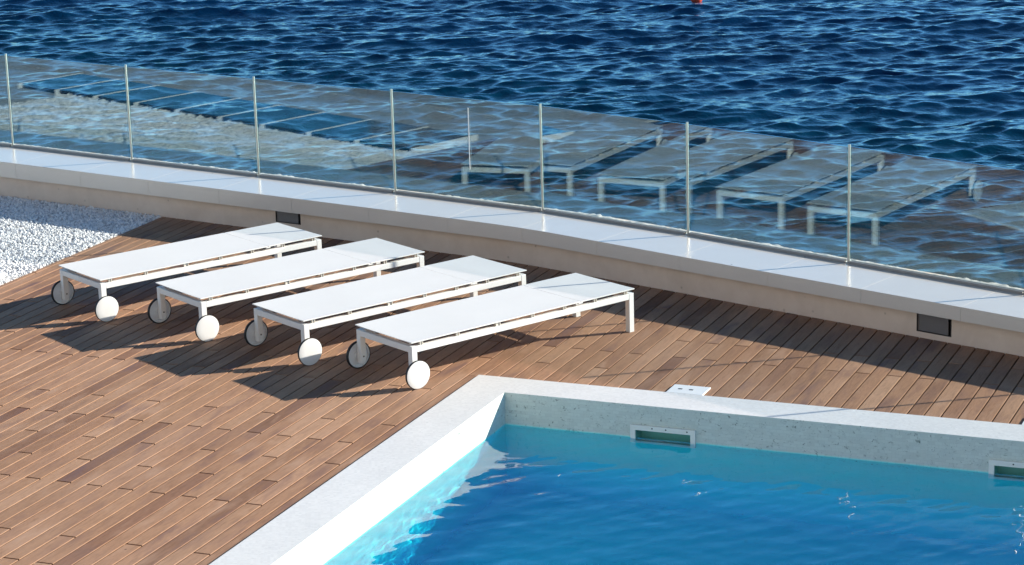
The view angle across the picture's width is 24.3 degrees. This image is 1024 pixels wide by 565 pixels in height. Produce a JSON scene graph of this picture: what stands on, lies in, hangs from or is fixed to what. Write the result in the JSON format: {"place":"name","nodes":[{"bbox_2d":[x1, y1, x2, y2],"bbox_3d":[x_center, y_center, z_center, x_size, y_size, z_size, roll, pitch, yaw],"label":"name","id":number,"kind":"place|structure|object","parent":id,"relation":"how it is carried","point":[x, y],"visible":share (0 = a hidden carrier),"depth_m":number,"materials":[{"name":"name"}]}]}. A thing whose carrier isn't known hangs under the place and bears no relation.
{"place":"outdoors","nodes":[
{"label":"outdoors","id":0,"kind":"place"},
{"bbox_2d":[0,0,1023,288],"bbox_3d":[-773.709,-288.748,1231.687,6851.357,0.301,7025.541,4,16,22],"label":"sea","id":1,"kind":"structure","parent":0,"point":[778,106],"depth_m":40.20,"materials":[{"name":"liquid"}]},
{"bbox_2d":[691,0,701,2],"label":"buoy","id":2,"kind":"object","parent":1,"relation":"on","point":[696,1],"visible":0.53,"depth_m":51.85,"materials":[{"name":"red plastic"}]},
{"bbox_2d":[0,217,1023,564],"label":"deck","id":3,"kind":"structure","parent":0,"point":[130,433],"depth_m":15.96,"materials":[{"name":"brown wood"}]},
{"bbox_2d":[51,222,321,321],"bbox_3d":[-2.514,-0.093,18.551,2.070,0.323,0.708,-13,18,-37],"label":"sun lounger","id":4,"kind":"object","parent":3,"relation":"on","point":[254,241],"visible":0.98,"depth_m":18.33,"materials":[{"name":"white metal"}]},
{"bbox_2d":[147,238,424,341],"bbox_3d":[-1.678,0.042,17.936,2.070,0.323,0.708,-13,18,-37],"label":"sun lounger","id":5,"kind":"object","parent":3,"relation":"on","point":[356,257],"visible":1,"depth_m":17.72,"materials":[{"name":"metal"}]},
{"bbox_2d":[244,255,526,365],"bbox_3d":[-0.892,0.191,17.274,2.070,0.323,0.708,-13,18,-37],"label":"sun lounger","id":6,"kind":"object","parent":3,"relation":"on","point":[458,274],"visible":0.99,"depth_m":17.06,"materials":[{"name":"metal"}]},
{"bbox_2d":[346,273,633,388],"bbox_3d":[-0.122,0.327,16.663,2.070,0.323,0.708,-13,18,-37],"label":"sun lounger","id":7,"kind":"object","parent":3,"relation":"on","point":[568,294],"visible":1,"depth_m":16.46,"materials":[{"name":"metal"}]},
{"bbox_2d":[209,375,1023,564],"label":"swimming pool","id":8,"kind":"structure","parent":3,"relation":"on","point":[328,520],"depth_m":14.88,"materials":[{"name":"tile"}]},
{"bbox_2d":[630,424,695,443],"bbox_3d":[0.995,1.004,15.387,0.443,0.172,0.130,4,16,22],"label":"pool skimmer","id":9,"kind":"object","parent":8,"relation":"attached to","point":[662,433],"visible":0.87,"depth_m":15.40,"materials":[{"name":"plastic"}]},
{"bbox_2d":[324,425,1023,564],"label":"pool water","id":10,"kind":"structure","parent":8,"relation":"in","point":[514,495],"depth_m":14.05,"materials":[{"name":"blue liquid"}]},
{"bbox_2d":[988,459,1023,475],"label":"pool skimmer","id":11,"kind":"object","parent":8,"relation":"attached to","point":[1004,467],"visible":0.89,"depth_m":14.53,"materials":[{"name":"plastic"}]},
{"bbox_2d":[666,384,710,394],"bbox_3d":[1.163,0.709,15.652,0.252,0.013,0.184,4,16,22],"label":"skimmer lid","id":12,"kind":"object","parent":3,"relation":"on","point":[687,389],"visible":1,"depth_m":15.64,"materials":[{"name":"white plastic"}]},
{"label":"ground","id":13,"kind":"structure","parent":0,"visible":0},
{"bbox_2d":[0,196,160,284],"bbox_3d":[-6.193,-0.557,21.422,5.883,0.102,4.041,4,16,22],"label":"gravel","id":14,"kind":"structure","parent":13,"relation":"on","point":[33,221],"depth_m":20.76,"materials":[{"name":"white gravel"}]},
{"bbox_2d":[0,272,4,278],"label":"pebble","id":15,"kind":"object","parent":14,"relation":"on","point":[2,274],"visible":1,"depth_m":19.12,"materials":[{"name":"white stone"}]},
{"bbox_2d":[0,141,1023,357],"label":"sea wall","id":16,"kind":"structure","parent":13,"relation":"on","point":[897,302],"depth_m":18.97,"materials":[{"name":"beige paint"}]},
{"bbox_2d":[275,211,300,224],"bbox_3d":[-1.904,-0.578,20.422,0.270,0.126,0.076,8,17,32],"label":"wall light","id":17,"kind":"object","parent":16,"relation":"attached to","point":[286,217],"visible":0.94,"depth_m":20.41,"materials":[{"name":"grey metal"}]},
{"bbox_2d":[0,54,1023,294],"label":"glass railing","id":18,"kind":"object","parent":16,"relation":"on","point":[881,267],"visible":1,"depth_m":19.45,"materials":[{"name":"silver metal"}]},
{"bbox_2d":[916,313,951,336],"bbox_3d":[2.982,0.272,16.671,0.281,0.168,0.076,11,19,40],"label":"wall light","id":19,"kind":"object","parent":16,"relation":"attached to","point":[934,325],"visible":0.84,"depth_m":16.66,"materials":[{"name":"grey metal"}]}
]}

